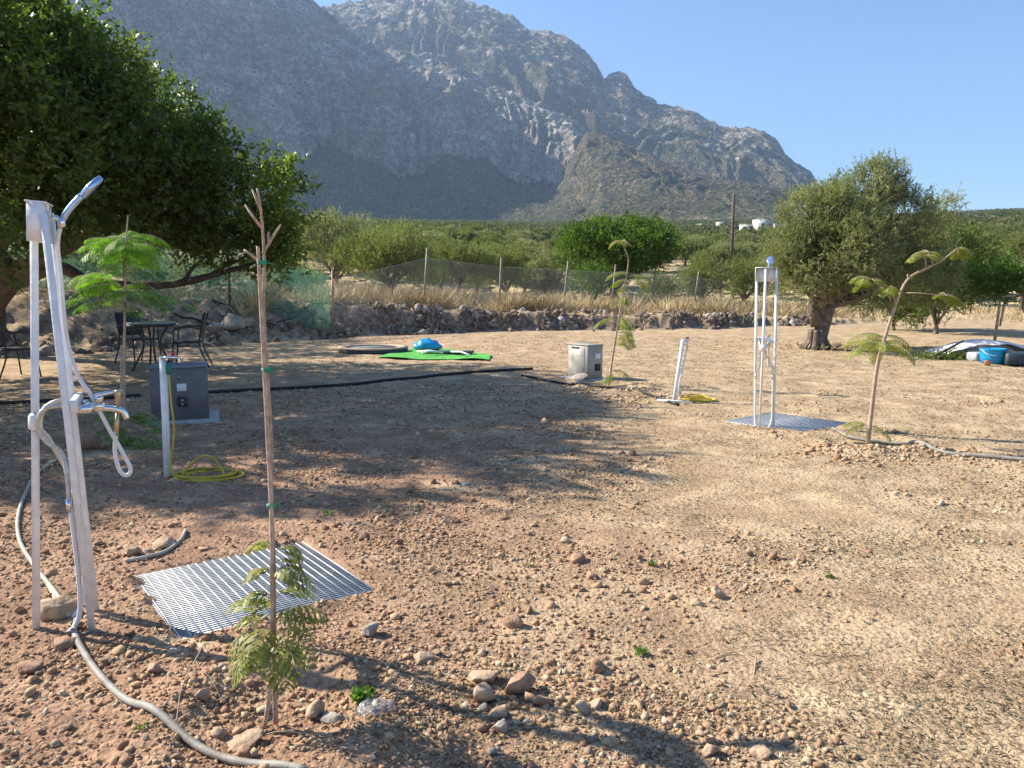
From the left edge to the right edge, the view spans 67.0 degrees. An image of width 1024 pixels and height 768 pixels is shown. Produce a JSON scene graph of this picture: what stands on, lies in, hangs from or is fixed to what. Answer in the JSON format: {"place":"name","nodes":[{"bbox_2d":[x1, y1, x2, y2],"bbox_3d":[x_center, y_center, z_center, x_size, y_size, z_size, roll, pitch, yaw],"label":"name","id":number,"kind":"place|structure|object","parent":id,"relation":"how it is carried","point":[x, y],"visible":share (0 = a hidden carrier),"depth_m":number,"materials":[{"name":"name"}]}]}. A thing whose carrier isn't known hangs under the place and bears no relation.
{"place":"outdoors","nodes":[
{"label":"outdoors","id":0,"kind":"place"},
{"bbox_2d":[0,288,1023,767],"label":"ground","id":1,"kind":"structure","parent":0,"point":[776,476],"depth_m":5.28,"materials":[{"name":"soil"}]},
{"bbox_2d":[0,330,41,379],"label":"garden chair","id":2,"kind":"object","parent":1,"relation":"on","point":[16,348],"visible":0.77,"depth_m":13.69,"materials":[{"name":"black metal"}]},
{"bbox_2d":[16,660,43,673],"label":"stone","id":3,"kind":"object","parent":1,"relation":"on","point":[28,667],"visible":0.94,"depth_m":3.23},
{"bbox_2d":[15,458,71,617],"bbox_3d":[-3.301,0.910,5.420,0.299,0.067,4.051,-4,8,-30],"label":"water pipe","id":4,"kind":"object","parent":1,"relation":"on","point":[44,578],"visible":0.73,"depth_m":4.94,"materials":[{"name":"plastic"}]},
{"bbox_2d":[40,595,83,621],"bbox_3d":[-2.215,1.093,3.795,0.191,0.106,0.123,-6,9,-38],"label":"stone","id":5,"kind":"object","parent":1,"relation":"on","point":[57,608],"visible":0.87,"depth_m":3.75,"materials":[{"name":"stone"}]},
{"bbox_2d":[8,243,121,282],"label":"olive tree","id":6,"kind":"object","parent":1,"relation":"on","point":[85,266],"visible":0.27,"depth_m":36.69,"materials":[{"name":"green plant"}]},
{"bbox_2d":[54,635,76,651],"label":"stone","id":7,"kind":"object","parent":1,"relation":"on","point":[64,642],"visible":0.92,"depth_m":3.44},
{"bbox_2d":[0,393,140,404],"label":"water pipe","id":8,"kind":"object","parent":1,"relation":"on","point":[49,400],"visible":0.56,"depth_m":10.73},
{"bbox_2d":[24,175,132,631],"bbox_3d":[-2.032,0.133,3.587,0.403,2.155,0.292,-9,12,-53],"label":"outdoor shower","id":9,"kind":"object","parent":1,"relation":"on","point":[41,217],"visible":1,"depth_m":3.53,"materials":[{"name":"white paint"}]},
{"bbox_2d":[80,430,101,448],"bbox_3d":[-4.278,0.566,7.758,0.293,0.192,0.282,-3,6,-23],"label":"stone","id":10,"kind":"object","parent":1,"relation":"on","point":[90,439],"visible":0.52,"depth_m":7.69,"materials":[{"name":"stone"}]},
{"bbox_2d":[50,215,196,449],"bbox_3d":[-3.890,-0.463,7.772,1.234,2.421,0.941,5,9,35],"label":"staked sapling","id":11,"kind":"object","parent":1,"relation":"on","point":[111,251],"visible":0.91,"depth_m":7.68,"materials":[{"name":"green plant"}]},
{"bbox_2d":[124,544,141,556],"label":"stone","id":12,"kind":"object","parent":1,"relation":"on","point":[130,550],"visible":0.94,"depth_m":4.62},
{"bbox_2d":[114,310,161,363],"bbox_3d":[-8.044,-1.009,16.606,0.738,1.126,0.675,4,8,30],"label":"garden chair","id":13,"kind":"object","parent":1,"relation":"on","point":[119,323],"visible":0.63,"depth_m":16.54,"materials":[{"name":"black metal"}]},
{"bbox_2d":[126,321,175,370],"bbox_3d":[-7.057,-0.742,15.177,0.901,0.954,0.901,0,7,0],"label":"garden table","id":14,"kind":"object","parent":1,"relation":"on","point":[144,324],"visible":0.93,"depth_m":15.02,"materials":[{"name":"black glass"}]},
{"bbox_2d":[147,662,161,673],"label":"stone","id":15,"kind":"object","parent":1,"relation":"on","point":[153,668],"visible":0.98,"depth_m":3.22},
{"bbox_2d":[125,529,186,562],"bbox_3d":[-2.140,0.999,4.798,0.153,0.027,0.608,1,7,10],"label":"water pipe","id":16,"kind":"object","parent":1,"relation":"on","point":[179,540],"visible":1,"depth_m":4.63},
{"bbox_2d":[152,536,176,549],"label":"stone","id":17,"kind":"object","parent":1,"relation":"on","point":[163,542],"visible":0.89,"depth_m":4.77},
{"bbox_2d":[0,0,329,346],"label":"carob tree","id":18,"kind":"object","parent":1,"relation":"on","point":[64,140],"visible":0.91,"depth_m":12.58,"materials":[{"name":"green plant"}]},
{"bbox_2d":[20,228,330,332],"bbox_3d":[-13.496,-3.104,22.803,15.828,3.662,0.291,-2,7,-15],"label":"netting fence","id":19,"kind":"object","parent":1,"relation":"on","point":[305,300],"visible":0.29,"depth_m":24.32,"materials":[{"name":"green"}]},
{"bbox_2d":[146,361,219,425],"bbox_3d":[-4.030,0.112,9.478,0.810,0.713,0.750,-3,8,-21],"label":"service cabinet","id":20,"kind":"object","parent":1,"relation":"on","point":[189,391],"visible":0.92,"depth_m":9.23,"materials":[{"name":"metal"}]},
{"bbox_2d":[71,617,308,767],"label":"water pipe","id":21,"kind":"object","parent":1,"relation":"on","point":[169,722],"visible":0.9,"depth_m":2.76,"materials":[{"name":"plastic"}]},
{"bbox_2d":[171,311,212,367],"bbox_3d":[-6.573,-0.914,15.843,0.738,1.126,0.675,-2,7,-15],"label":"garden chair","id":22,"kind":"object","parent":1,"relation":"on","point":[202,326],"visible":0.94,"depth_m":15.66,"materials":[{"name":"black metal"}]},
{"bbox_2d":[159,352,244,481],"bbox_3d":[-2.610,0.288,6.531,0.664,1.121,0.417,0,7,0],"label":"standpipe","id":23,"kind":"object","parent":1,"relation":"on","point":[165,367],"visible":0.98,"depth_m":6.48,"materials":[{"name":"metal"}]},
{"bbox_2d":[195,687,209,700],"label":"stone","id":24,"kind":"object","parent":1,"relation":"on","point":[203,694],"visible":1,"depth_m":2.97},
{"bbox_2d":[210,727,228,738],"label":"stone","id":25,"kind":"object","parent":1,"relation":"on","point":[218,732],"visible":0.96,"depth_m":2.78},
{"bbox_2d":[221,313,245,330],"bbox_3d":[-8.251,-1.843,22.951,0.627,0.525,0.709,-4,8,-29],"label":"boulder","id":26,"kind":"object","parent":1,"relation":"on","point":[231,322],"visible":0.96,"depth_m":22.77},
{"bbox_2d":[236,744,250,757],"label":"stone","id":27,"kind":"object","parent":1,"relation":"on","point":[244,750],"visible":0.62,"depth_m":2.66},
{"bbox_2d":[225,728,263,753],"bbox_3d":[-0.960,1.283,2.760,0.173,0.032,0.123,-16,13,-32],"label":"stone","id":28,"kind":"object","parent":1,"relation":"on","point":[250,738],"visible":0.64,"depth_m":2.77,"materials":[{"name":"stone"}]},
{"bbox_2d":[134,541,374,638],"bbox_3d":[-1.430,1.097,4.247,1.001,0.024,0.991,-5,9,-37],"label":"steel grate","id":29,"kind":"object","parent":1,"relation":"on","point":[193,599],"visible":0.69,"depth_m":4.18,"materials":[{"name":"metal"}]},
{"bbox_2d":[226,188,330,727],"bbox_3d":[-0.866,0.303,2.738,0.397,1.952,0.326,0,7,0],"label":"staked sapling","id":30,"kind":"object","parent":1,"relation":"on","point":[270,653],"visible":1,"depth_m":2.75,"materials":[{"name":"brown wood"}]},
{"bbox_2d":[250,255,328,275],"bbox_3d":[-8.856,-4.184,30.776,3.153,2.134,3.171,0,7,0],"label":"shrub","id":31,"kind":"object","parent":1,"relation":"on","point":[301,266],"visible":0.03,"depth_m":30.93,"materials":[{"name":"green plant"}]},
{"bbox_2d":[173,301,409,330],"bbox_3d":[-6.724,-2.332,25.748,1.071,0.815,9.000,5,9,37],"label":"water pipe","id":32,"kind":"object","parent":1,"relation":"on","point":[238,329],"visible":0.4,"depth_m":22.69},
{"bbox_2d":[263,728,352,735],"bbox_3d":[-0.747,1.256,2.803,0.360,0.055,0.036,0,7,4],"label":"twig","id":33,"kind":"object","parent":1,"relation":"on","point":[304,733],"visible":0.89,"depth_m":2.81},
{"bbox_2d":[305,699,324,718],"bbox_3d":[-0.755,1.237,2.937,0.068,0.076,0.081,2,7,17],"label":"stone","id":34,"kind":"object","parent":1,"relation":"on","point":[315,708],"visible":0.99,"depth_m":2.92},
{"bbox_2d":[320,711,344,723],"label":"stone","id":35,"kind":"object","parent":1,"relation":"on","point":[330,717],"visible":0.94,"depth_m":2.89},
{"bbox_2d":[287,202,384,284],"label":"olive tree","id":36,"kind":"object","parent":1,"relation":"on","point":[323,232],"visible":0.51,"depth_m":42.53,"materials":[{"name":"green plant"}]},
{"bbox_2d":[349,683,377,705],"bbox_3d":[-0.573,1.189,2.983,0.120,0.078,0.099,0,7,0],"label":"weed","id":37,"kind":"object","parent":1,"relation":"on","point":[358,692],"visible":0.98,"depth_m":2.97,"materials":[{"name":"green plant"}]},
{"bbox_2d":[208,368,532,393],"bbox_3d":[-2.156,-0.072,13.411,6.164,0.094,0.287,-5,9,-35],"label":"water pipe","id":38,"kind":"object","parent":1,"relation":"on","point":[356,383],"visible":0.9,"depth_m":13.05,"materials":[{"name":"plastic"}]},
{"bbox_2d":[362,621,379,636],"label":"stone","id":39,"kind":"object","parent":1,"relation":"on","point":[370,629],"visible":1,"depth_m":3.56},
{"bbox_2d":[337,344,407,354],"bbox_3d":[-3.466,-0.865,19.299,1.740,0.165,1.740,0,7,0],"label":"trampoline","id":40,"kind":"object","parent":1,"relation":"on","point":[357,349],"visible":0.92,"depth_m":18.73,"materials":[{"name":"plastic"}]},
{"bbox_2d":[318,215,446,290],"bbox_3d":[-5.649,-5.819,36.461,5.812,4.316,5.152,-6,9,-40],"label":"olive tree","id":41,"kind":"object","parent":1,"relation":"on","point":[399,248],"visible":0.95,"depth_m":35.70,"materials":[{"name":"green plant"}]},
{"bbox_2d":[0,301,809,358],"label":"rubble","id":42,"kind":"object","parent":1,"relation":"on","point":[106,343],"visible":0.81,"depth_m":27.82,"materials":[{"name":"stone"}]},
{"bbox_2d":[413,650,435,664],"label":"stone","id":43,"kind":"object","parent":1,"relation":"on","point":[423,657],"visible":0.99,"depth_m":3.34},
{"bbox_2d":[378,348,490,359],"bbox_3d":[-1.769,-0.782,19.075,2.565,0.096,4.274,0,7,0],"label":"ground mat","id":44,"kind":"object","parent":1,"relation":"on","point":[410,353],"visible":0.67,"depth_m":17.85,"materials":[{"name":"plastic"}]},
{"bbox_2d":[413,338,441,348],"bbox_3d":[-2.210,-1.065,20.193,0.792,0.264,0.538,0,7,0],"label":"plastic bundle","id":45,"kind":"object","parent":44,"relation":"on","point":[427,343],"visible":1,"depth_m":20.02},
{"bbox_2d":[425,230,500,295],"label":"olive tree","id":46,"kind":"object","parent":1,"relation":"on","point":[451,252],"visible":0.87,"depth_m":45.63,"materials":[{"name":"green plant"}]},
{"bbox_2d":[473,682,496,702],"bbox_3d":[-0.097,1.207,3.010,0.078,0.088,0.102,-2,1,21],"label":"stone","id":47,"kind":"object","parent":1,"relation":"on","point":[483,692],"visible":0.98,"depth_m":2.99,"materials":[{"name":"stone"}]},
{"bbox_2d":[468,670,501,682],"bbox_3d":[-0.107,1.201,3.164,0.139,0.045,0.106,-8,5,-10],"label":"stone","id":48,"kind":"object","parent":1,"relation":"on","point":[480,676],"visible":0.9,"depth_m":3.14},
{"bbox_2d":[489,704,506,717],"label":"stone","id":49,"kind":"object","parent":1,"relation":"on","point":[500,711],"visible":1,"depth_m":2.90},
{"bbox_2d":[494,718,507,733],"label":"stone","id":50,"kind":"object","parent":1,"relation":"on","point":[501,726],"visible":0.95,"depth_m":2.79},
{"bbox_2d":[466,241,538,294],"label":"olive tree","id":51,"kind":"object","parent":1,"relation":"on","point":[515,261],"visible":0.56,"depth_m":48.63,"materials":[{"name":"green plant"}]},
{"bbox_2d":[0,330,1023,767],"bbox_3d":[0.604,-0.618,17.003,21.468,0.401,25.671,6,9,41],"label":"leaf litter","id":52,"kind":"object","parent":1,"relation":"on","point":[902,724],"visible":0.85,"depth_m":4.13,"materials":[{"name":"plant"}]},
{"bbox_2d":[502,613,522,628],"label":"stone","id":53,"kind":"object","parent":1,"relation":"on","point":[514,621],"visible":1,"depth_m":3.65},
{"bbox_2d":[16,274,1023,342],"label":"dry grass","id":54,"kind":"structure","parent":1,"relation":"on","point":[982,310],"depth_m":33.25,"materials":[{"name":"plant"}]},
{"bbox_2d":[504,671,535,694],"bbox_3d":[0.032,1.200,3.079,0.079,0.095,0.134,-9,-2,44],"label":"stone","id":55,"kind":"object","parent":1,"relation":"on","point":[521,683],"visible":0.92,"depth_m":3.06,"materials":[{"name":"stone"}]},
{"bbox_2d":[192,272,861,318],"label":"dry grass","id":56,"kind":"structure","parent":1,"relation":"on","point":[636,306],"depth_m":32.50,"materials":[{"name":"plant"}]},
{"bbox_2d":[331,248,722,333],"bbox_3d":[4.055,-4.471,37.140,2.456,3.346,31.448,6,9,40],"label":"wire fence","id":57,"kind":"object","parent":1,"relation":"on","point":[500,277],"visible":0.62,"depth_m":32.38,"materials":[{"name":"metal"}]},
{"bbox_2d":[532,695,552,705],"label":"stone","id":58,"kind":"object","parent":1,"relation":"on","point":[540,700],"visible":1,"depth_m":2.98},
{"bbox_2d":[518,242,580,295],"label":"olive tree","id":59,"kind":"object","parent":1,"relation":"on","point":[538,263],"visible":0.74,"depth_m":47.14,"materials":[{"name":"green plant"}]},
{"bbox_2d":[570,552,586,563],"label":"stone","id":60,"kind":"object","parent":1,"relation":"on","point":[579,557],"visible":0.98,"depth_m":4.51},
{"bbox_2d":[569,373,589,381],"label":"stone","id":61,"kind":"object","parent":1,"relation":"on","point":[578,376],"visible":0.72,"depth_m":13.37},
{"bbox_2d":[560,342,605,381],"bbox_3d":[1.299,-0.381,13.754,0.560,0.674,0.780,-5,9,-34],"label":"service cabinet","id":62,"kind":"object","parent":1,"relation":"on","point":[583,357],"visible":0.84,"depth_m":13.55,"materials":[{"name":"metal"}]},
{"bbox_2d":[575,700,590,714],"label":"stone","id":63,"kind":"object","parent":1,"relation":"on","point":[583,707],"visible":0.98,"depth_m":2.92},
{"bbox_2d":[561,257,619,307],"bbox_3d":[3.857,-4.826,37.672,2.777,2.920,2.929,-3,8,-25],"label":"shrub","id":64,"kind":"object","parent":1,"relation":"on","point":[599,271],"visible":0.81,"depth_m":37.35,"materials":[{"name":"green plant"}]},
{"bbox_2d":[590,657,604,672],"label":"stone","id":65,"kind":"object","parent":1,"relation":"on","point":[597,665],"visible":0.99,"depth_m":3.24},
{"bbox_2d":[521,374,679,405],"bbox_3d":[1.403,0.030,12.459,0.444,0.098,4.142,-4,8,-30],"label":"water pipe","id":66,"kind":"object","parent":1,"relation":"on","point":[613,387],"visible":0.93,"depth_m":12.41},
{"bbox_2d":[550,207,682,299],"bbox_3d":[5.613,-6.581,41.359,7.229,5.680,8.168,0,7,0],"label":"dense tree","id":67,"kind":"object","parent":1,"relation":"on","point":[592,238],"visible":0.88,"depth_m":39.59,"materials":[{"name":"green plant"}]},
{"bbox_2d":[594,240,651,384],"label":"sapling","id":68,"kind":"object","parent":1,"relation":"on","point":[628,341],"visible":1,"depth_m":12.55,"materials":[{"name":"green plant"}]},
{"bbox_2d":[631,267,693,299],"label":"shrub","id":69,"kind":"object","parent":1,"relation":"on","point":[664,285],"visible":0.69,"depth_m":45.30,"materials":[{"name":"green plant"}]},
{"bbox_2d":[657,337,716,402],"bbox_3d":[2.513,-0.173,10.939,0.830,0.966,0.430,-4,8,-28],"label":"standpipe","id":70,"kind":"object","parent":1,"relation":"on","point":[687,398],"visible":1,"depth_m":10.95,"materials":[{"name":"metal"}]},
{"bbox_2d":[674,250,736,302],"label":"olive tree","id":71,"kind":"object","parent":1,"relation":"on","point":[704,274],"visible":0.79,"depth_m":49.04,"materials":[{"name":"green plant"}]},
{"bbox_2d":[701,743,719,757],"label":"stone","id":72,"kind":"object","parent":1,"relation":"on","point":[708,750],"visible":0.99,"depth_m":2.65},
{"bbox_2d":[711,586,725,598],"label":"stone","id":73,"kind":"object","parent":1,"relation":"on","point":[716,591],"visible":0.97,"depth_m":4.02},
{"bbox_2d":[712,251,773,301],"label":"olive tree","id":74,"kind":"object","parent":1,"relation":"on","point":[744,276],"visible":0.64,"depth_m":50.83,"materials":[{"name":"green plant"}]},
{"bbox_2d":[749,745,771,758],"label":"stone","id":75,"kind":"object","parent":1,"relation":"on","point":[761,751],"visible":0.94,"depth_m":2.65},
{"bbox_2d":[753,256,777,427],"bbox_3d":[2.937,-0.463,8.934,0.250,2.012,0.394,4,8,30],"label":"outdoor shower","id":76,"kind":"object","parent":1,"relation":"on","point":[765,275],"visible":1,"depth_m":8.83,"materials":[{"name":"white paint"}]},
{"bbox_2d":[779,732,789,745],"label":"stone","id":77,"kind":"object","parent":1,"relation":"on","point":[784,739],"visible":1,"depth_m":2.73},
{"bbox_2d":[725,412,847,431],"bbox_3d":[3.320,0.464,9.328,1.041,0.025,1.051,-6,9,-40],"label":"steel grate","id":78,"kind":"object","parent":1,"relation":"on","point":[796,422],"visible":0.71,"depth_m":9.30,"materials":[{"name":"metal"}]},
{"bbox_2d":[748,147,976,351],"bbox_3d":[9.269,-3.432,20.780,7.216,5.393,4.393,-5,9,-35],"label":"olive tree","id":79,"kind":"object","parent":1,"relation":"on","point":[856,236],"visible":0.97,"depth_m":19.40,"materials":[{"name":"green plant"}]},
{"bbox_2d":[851,230,956,331],"bbox_3d":[14.828,-3.953,29.561,4.109,4.311,4.684,0,7,0],"label":"dense tree","id":80,"kind":"object","parent":1,"relation":"on","point":[896,318],"visible":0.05,"depth_m":29.16,"materials":[{"name":"green plant"}]},
{"bbox_2d":[843,247,973,444],"bbox_3d":[3.942,-0.354,7.767,1.220,2.007,0.746,0,7,0],"label":"sapling","id":81,"kind":"object","parent":1,"relation":"on","point":[874,344],"visible":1,"depth_m":7.74,"materials":[{"name":"green plant"}]},
{"bbox_2d":[831,427,1023,460],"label":"water pipe","id":82,"kind":"object","parent":1,"relation":"on","point":[933,447],"visible":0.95,"depth_m":7.58,"materials":[{"name":"plastic"}]},
{"bbox_2d":[890,340,974,360],"bbox_3d":[9.751,-0.720,17.297,2.479,0.503,1.337,0,7,0],"label":"branch pile","id":83,"kind":"object","parent":1,"relation":"on","point":[955,355],"visible":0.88,"depth_m":17.32,"materials":[{"name":"green plant"}]},
{"bbox_2d":[896,209,1005,333],"bbox_3d":[14.726,-3.735,26.769,4.164,4.505,3.812,0,7,0],"label":"dense tree","id":84,"kind":"object","parent":1,"relation":"on","point":[969,240],"visible":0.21,"depth_m":26.20,"materials":[{"name":"green plant"}]},
{"bbox_2d":[924,339,1023,354],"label":"plastic sheet","id":85,"kind":"object","parent":1,"relation":"on","point":[968,344],"visible":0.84,"depth_m":17.62,"materials":[{"name":"plastic"}]},
{"bbox_2d":[957,248,1023,339],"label":"staked sapling","id":86,"kind":"object","parent":1,"relation":"on","point":[986,285],"visible":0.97,"depth_m":21.09,"materials":[{"name":"plant"}]},
{"bbox_2d":[979,348,1006,364],"bbox_3d":[10.229,-0.595,16.479,0.512,0.325,0.510,0,7,0],"label":"plastic tub","id":87,"kind":"object","parent":1,"relation":"on","point":[994,355],"visible":0.92,"depth_m":16.30,"materials":[{"name":"plastic"}]},
{"bbox_2d":[988,256,1023,313],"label":"dense tree","id":88,"kind":"object","parent":1,"relation":"on","point":[1020,306],"visible":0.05,"depth_m":47.61,"materials":[{"name":"green plant"}]},
{"bbox_2d":[1002,351,1023,365],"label":"storage box","id":89,"kind":"object","parent":1,"relation":"on","point":[1013,357],"visible":0.63,"depth_m":16.08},
{"bbox_2d":[8,0,1023,311],"bbox_3d":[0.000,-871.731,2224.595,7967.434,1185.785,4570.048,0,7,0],"label":"hills","id":90,"kind":"structure","parent":0,"point":[414,108],"depth_m":1743.59,"materials":[{"name":"stone"}]},
{"bbox_2d":[412,256,468,291],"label":"olive tree","id":91,"kind":"object","parent":90,"relation":"on","point":[432,281],"visible":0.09,"depth_m":61.08,"materials":[{"name":"green plant"}]},
{"bbox_2d":[435,224,468,242],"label":"olive tree","id":92,"kind":"object","parent":90,"relation":"on","point":[449,231],"visible":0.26,"depth_m":121.44,"materials":[{"name":"green plant"}]},
{"bbox_2d":[460,226,478,247],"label":"olive tree","id":93,"kind":"object","parent":90,"relation":"on","point":[471,235],"visible":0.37,"depth_m":140.07,"materials":[{"name":"green plant"}]},
{"bbox_2d":[468,231,506,248],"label":"olive tree","id":94,"kind":"object","parent":90,"relation":"on","point":[479,240],"visible":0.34,"depth_m":115.94,"materials":[{"name":"green plant"}]},
{"bbox_2d":[483,234,545,260],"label":"olive tree","id":95,"kind":"object","parent":90,"relation":"on","point":[521,246],"visible":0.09,"depth_m":72.88,"materials":[{"name":"green plant"}]},
{"bbox_2d":[510,237,542,253],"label":"olive tree","id":96,"kind":"object","parent":90,"relation":"on","point":[531,242],"visible":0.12,"depth_m":105.23,"materials":[{"name":"green plant"}]},
{"bbox_2d":[498,257,555,293],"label":"olive tree","id":97,"kind":"object","parent":90,"relation":"on","point":[523,286],"visible":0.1,"depth_m":62.73,"materials":[{"name":"green plant"}]},
{"bbox_2d":[224,187,1023,240],"bbox_3d":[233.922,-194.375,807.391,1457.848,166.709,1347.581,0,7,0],"label":"olive groves","id":98,"kind":"object","parent":90,"relation":"on","point":[979,216],"visible":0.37,"depth_m":497.32,"materials":[{"name":"green plant"}]},
{"bbox_2d":[672,233,708,265],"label":"olive tree","id":99,"kind":"object","parent":90,"relation":"on","point":[688,247],"visible":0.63,"depth_m":103.29,"materials":[{"name":"green plant"}]},
{"bbox_2d":[685,234,715,253],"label":"olive tree","id":100,"kind":"object","parent":90,"relation":"on","point":[703,239],"visible":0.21,"depth_m":112.72,"materials":[{"name":"green plant"}]},
{"bbox_2d":[687,243,735,274],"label":"olive tree","id":101,"kind":"object","parent":90,"relation":"on","point":[718,254],"visible":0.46,"depth_m":81.08,"materials":[{"name":"green plant"}]},
{"bbox_2d":[695,240,753,268],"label":"olive tree","id":102,"kind":"object","parent":90,"relation":"on","point":[737,247],"visible":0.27,"depth_m":88.25,"materials":[{"name":"green plant"}]},
{"bbox_2d":[730,194,734,275],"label":"utility pole","id":103,"kind":"object","parent":90,"relation":"on","point":[732,227],"visible":0.66,"depth_m":80.52,"materials":[{"name":"brown wood"}]},
{"bbox_2d":[729,231,761,242],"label":"olive tree","id":104,"kind":"object","parent":90,"relation":"on","point":[737,237],"visible":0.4,"depth_m":145.98,"materials":[{"name":"green plant"}]},
{"bbox_2d":[743,241,766,259],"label":"olive tree","id":105,"kind":"object","parent":90,"relation":"on","point":[752,246],"visible":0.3,"depth_m":104.28,"materials":[{"name":"green plant"}]},
{"bbox_2d":[752,219,772,230],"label":"house","id":106,"kind":"structure","parent":90,"relation":"on","point":[757,224],"depth_m":321.58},
{"bbox_2d":[978,232,1007,251],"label":"olive tree","id":107,"kind":"object","parent":90,"relation":"on","point":[996,239],"visible":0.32,"depth_m":96.84,"materials":[{"name":"green plant"}]},
{"bbox_2d":[971,238,1015,268],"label":"olive tree","id":108,"kind":"object","parent":90,"relation":"on","point":[1001,252],"visible":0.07,"depth_m":69.57,"materials":[{"name":"green plant"}]},
{"bbox_2d":[1001,230,1023,258],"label":"olive tree","id":109,"kind":"object","parent":90,"relation":"on","point":[1016,242],"visible":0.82,"depth_m":80.91,"materials":[{"name":"green plant"}]},
{"bbox_2d":[314,0,1023,311],"label":"sky","id":110,"kind":"structure","parent":0,"point":[940,83],"materials":[{"name":"blue"}]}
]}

